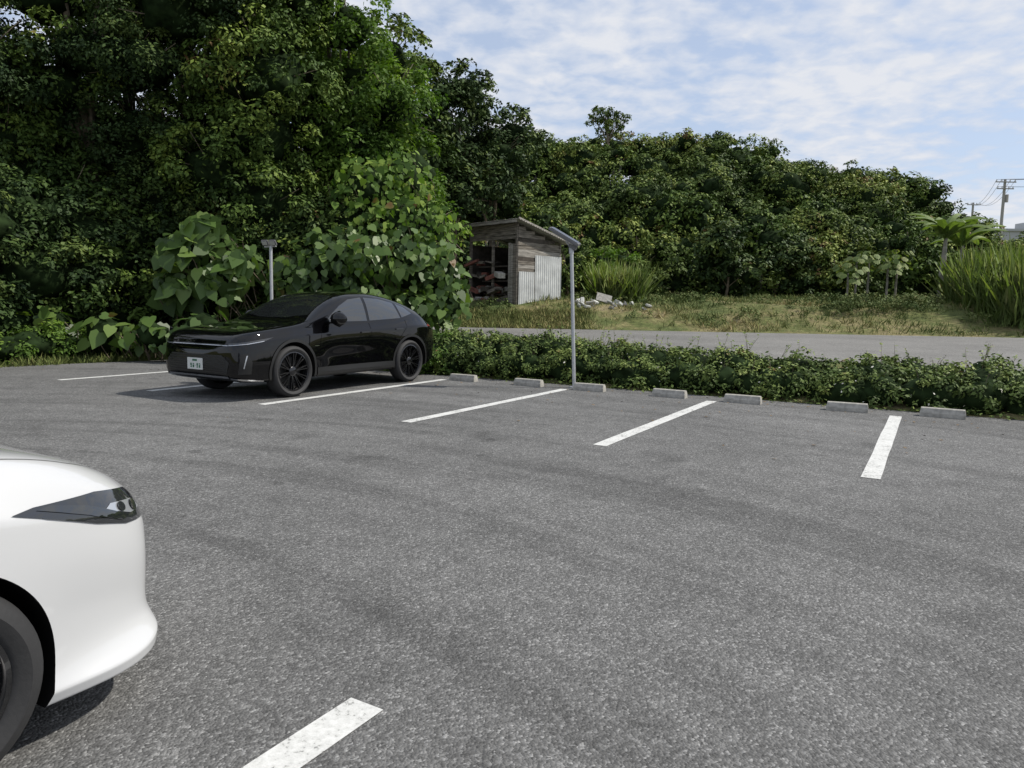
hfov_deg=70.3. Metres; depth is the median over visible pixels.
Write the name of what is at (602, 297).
rubble pile
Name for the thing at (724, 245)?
shrub tree
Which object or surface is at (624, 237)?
shrub tree
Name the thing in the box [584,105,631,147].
broadleaf tree
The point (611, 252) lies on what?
shrub tree
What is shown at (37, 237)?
understorey shrubs
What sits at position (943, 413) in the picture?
wheel stop
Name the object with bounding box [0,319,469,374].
shrub border
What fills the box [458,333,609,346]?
roadside grass
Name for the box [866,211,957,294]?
shrub tree
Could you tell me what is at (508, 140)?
broadleaf tree
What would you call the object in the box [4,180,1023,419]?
ground
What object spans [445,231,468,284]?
broadleaf tree
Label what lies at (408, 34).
broadleaf tree
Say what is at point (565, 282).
shrub tree
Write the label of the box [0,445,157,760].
white hatchback car
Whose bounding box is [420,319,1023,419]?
hedge
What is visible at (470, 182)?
broadleaf tree
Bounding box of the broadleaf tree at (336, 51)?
[267,0,373,196]
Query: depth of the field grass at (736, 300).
30.93 m
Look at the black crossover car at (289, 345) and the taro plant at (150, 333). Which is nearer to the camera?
the black crossover car at (289, 345)
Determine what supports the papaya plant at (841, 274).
on the ground at (642, 323)
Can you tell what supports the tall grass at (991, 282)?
on the ground at (642, 323)
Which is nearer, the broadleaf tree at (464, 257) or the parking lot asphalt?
the parking lot asphalt
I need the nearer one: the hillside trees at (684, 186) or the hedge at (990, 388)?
the hedge at (990, 388)
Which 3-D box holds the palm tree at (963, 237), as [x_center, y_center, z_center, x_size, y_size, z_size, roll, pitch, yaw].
[23.422,-6.324,38.093,3.789,4.220,3.445,1,6,0]
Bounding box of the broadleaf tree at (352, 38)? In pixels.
[268,0,404,210]
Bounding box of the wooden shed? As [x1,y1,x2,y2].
[462,217,568,304]
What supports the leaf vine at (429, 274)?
on the ground at (642, 323)
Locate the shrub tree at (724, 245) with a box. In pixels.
[685,217,780,297]
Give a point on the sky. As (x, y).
(934, 89)
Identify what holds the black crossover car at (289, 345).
on the parking lot asphalt
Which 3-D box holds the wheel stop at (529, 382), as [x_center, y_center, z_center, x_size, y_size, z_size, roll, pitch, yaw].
[0.295,-0.029,12.828,0.540,0.120,0.150,5,7,31]
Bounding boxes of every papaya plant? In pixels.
[828,263,865,296]
[839,252,873,294]
[855,251,887,299]
[871,255,905,296]
[881,249,917,298]
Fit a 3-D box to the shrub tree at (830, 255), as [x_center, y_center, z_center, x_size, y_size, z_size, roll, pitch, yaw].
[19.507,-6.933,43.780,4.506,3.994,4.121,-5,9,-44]
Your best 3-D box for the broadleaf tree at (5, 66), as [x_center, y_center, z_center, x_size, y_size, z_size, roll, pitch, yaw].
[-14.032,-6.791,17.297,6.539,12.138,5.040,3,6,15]
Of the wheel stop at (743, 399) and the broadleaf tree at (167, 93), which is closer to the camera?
the wheel stop at (743, 399)
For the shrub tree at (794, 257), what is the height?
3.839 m
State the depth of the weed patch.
31.60 m
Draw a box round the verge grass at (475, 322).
[450,306,600,329]
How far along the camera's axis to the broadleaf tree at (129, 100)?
20.79 m
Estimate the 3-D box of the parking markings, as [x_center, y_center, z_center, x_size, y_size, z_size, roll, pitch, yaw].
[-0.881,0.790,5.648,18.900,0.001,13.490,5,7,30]
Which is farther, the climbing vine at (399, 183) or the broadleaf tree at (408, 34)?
the broadleaf tree at (408, 34)
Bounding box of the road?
[171,327,1023,370]
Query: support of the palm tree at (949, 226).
on the ground at (642, 323)
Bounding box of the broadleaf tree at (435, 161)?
[402,48,459,224]
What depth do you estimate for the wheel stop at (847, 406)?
10.26 m
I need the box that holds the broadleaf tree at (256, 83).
[141,0,377,330]
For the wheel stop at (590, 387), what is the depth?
12.17 m
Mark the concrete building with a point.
(1017, 230)
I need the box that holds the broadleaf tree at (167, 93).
[145,4,339,208]
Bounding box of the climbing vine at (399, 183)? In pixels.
[318,146,463,251]
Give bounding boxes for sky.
[0,0,1023,228]
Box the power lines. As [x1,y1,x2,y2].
[969,179,1023,205]
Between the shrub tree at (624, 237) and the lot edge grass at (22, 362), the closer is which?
the lot edge grass at (22, 362)
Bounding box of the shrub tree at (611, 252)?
[574,244,641,291]
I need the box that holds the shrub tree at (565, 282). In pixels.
[542,218,595,297]
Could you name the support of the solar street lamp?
on the parking lot asphalt
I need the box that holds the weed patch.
[469,290,991,327]
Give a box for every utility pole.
[967,203,979,215]
[995,179,1015,240]
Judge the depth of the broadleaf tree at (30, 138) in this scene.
17.81 m
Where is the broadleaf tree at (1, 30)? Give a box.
[0,6,53,117]
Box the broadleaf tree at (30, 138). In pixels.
[0,0,187,320]
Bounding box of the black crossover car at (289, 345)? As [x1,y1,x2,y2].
[166,291,433,396]
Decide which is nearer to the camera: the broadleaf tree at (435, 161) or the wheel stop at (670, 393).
the wheel stop at (670, 393)
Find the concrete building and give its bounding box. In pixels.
[992,223,1023,242]
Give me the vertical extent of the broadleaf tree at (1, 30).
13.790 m
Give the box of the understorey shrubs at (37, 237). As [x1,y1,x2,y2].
[0,163,384,336]
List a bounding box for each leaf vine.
[145,211,267,325]
[262,223,473,333]
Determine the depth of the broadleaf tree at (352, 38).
19.62 m
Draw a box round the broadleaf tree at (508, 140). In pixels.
[453,91,550,246]
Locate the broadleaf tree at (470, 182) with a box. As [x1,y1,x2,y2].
[413,57,513,266]
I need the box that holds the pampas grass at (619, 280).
[580,254,670,302]
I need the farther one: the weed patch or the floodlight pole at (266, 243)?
the weed patch
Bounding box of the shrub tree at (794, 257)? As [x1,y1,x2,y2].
[736,234,825,296]
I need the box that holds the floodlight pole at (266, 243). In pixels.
[261,240,276,299]
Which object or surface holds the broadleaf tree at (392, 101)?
on the ground at (642, 323)
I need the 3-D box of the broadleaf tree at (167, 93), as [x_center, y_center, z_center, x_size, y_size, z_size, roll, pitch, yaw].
[-8.040,-8.305,22.321,6.553,14.078,5.146,1,6,0]
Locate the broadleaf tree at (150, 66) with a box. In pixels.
[36,0,265,328]
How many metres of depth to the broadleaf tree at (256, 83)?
18.19 m
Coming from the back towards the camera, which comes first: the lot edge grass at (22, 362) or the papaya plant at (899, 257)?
the papaya plant at (899, 257)
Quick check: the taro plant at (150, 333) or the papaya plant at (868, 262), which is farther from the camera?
the papaya plant at (868, 262)
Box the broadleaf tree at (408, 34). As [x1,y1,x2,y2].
[289,12,438,201]
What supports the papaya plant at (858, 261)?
on the ground at (642, 323)
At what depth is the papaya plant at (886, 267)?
39.29 m
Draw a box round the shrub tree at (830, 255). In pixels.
[806,235,873,297]
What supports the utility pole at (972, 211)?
on the ground at (642, 323)
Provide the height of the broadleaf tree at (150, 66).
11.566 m
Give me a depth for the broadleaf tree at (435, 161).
31.65 m
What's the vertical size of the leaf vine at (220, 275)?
2.877 m
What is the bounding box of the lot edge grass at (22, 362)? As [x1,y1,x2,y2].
[0,351,165,367]
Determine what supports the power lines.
attached to the utility pole at (1005, 198)
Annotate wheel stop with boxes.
[449,373,477,381]
[513,378,543,386]
[573,382,605,391]
[652,388,687,398]
[723,394,761,404]
[826,401,867,412]
[919,406,965,419]
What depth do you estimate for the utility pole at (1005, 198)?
78.07 m
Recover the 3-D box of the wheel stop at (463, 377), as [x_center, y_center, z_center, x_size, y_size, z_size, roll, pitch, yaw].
[-0.896,-0.118,13.459,0.540,0.120,0.150,4,7,29]
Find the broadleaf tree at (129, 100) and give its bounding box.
[53,0,215,204]
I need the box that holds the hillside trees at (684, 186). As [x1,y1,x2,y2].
[436,119,1023,297]
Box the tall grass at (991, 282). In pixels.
[921,232,1023,328]
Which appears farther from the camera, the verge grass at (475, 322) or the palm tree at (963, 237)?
the palm tree at (963, 237)
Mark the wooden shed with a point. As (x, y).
(524, 266)
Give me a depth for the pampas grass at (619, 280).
35.12 m
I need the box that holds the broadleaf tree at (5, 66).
[0,0,63,182]
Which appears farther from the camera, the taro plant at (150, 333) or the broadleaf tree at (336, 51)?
the broadleaf tree at (336, 51)
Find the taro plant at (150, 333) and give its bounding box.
[14,305,228,361]
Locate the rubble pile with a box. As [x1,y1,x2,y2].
[574,292,651,309]
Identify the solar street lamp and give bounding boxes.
[548,227,580,387]
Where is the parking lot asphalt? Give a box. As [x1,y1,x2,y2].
[0,360,1023,767]
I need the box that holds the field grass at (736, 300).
[464,290,1023,336]
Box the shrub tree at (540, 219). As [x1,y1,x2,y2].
[487,174,563,279]
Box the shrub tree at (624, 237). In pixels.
[599,215,681,294]
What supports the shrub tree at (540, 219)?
on the ground at (642, 323)
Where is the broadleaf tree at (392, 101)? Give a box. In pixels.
[298,56,473,295]
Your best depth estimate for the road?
20.30 m
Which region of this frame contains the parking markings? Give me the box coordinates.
[59,371,901,767]

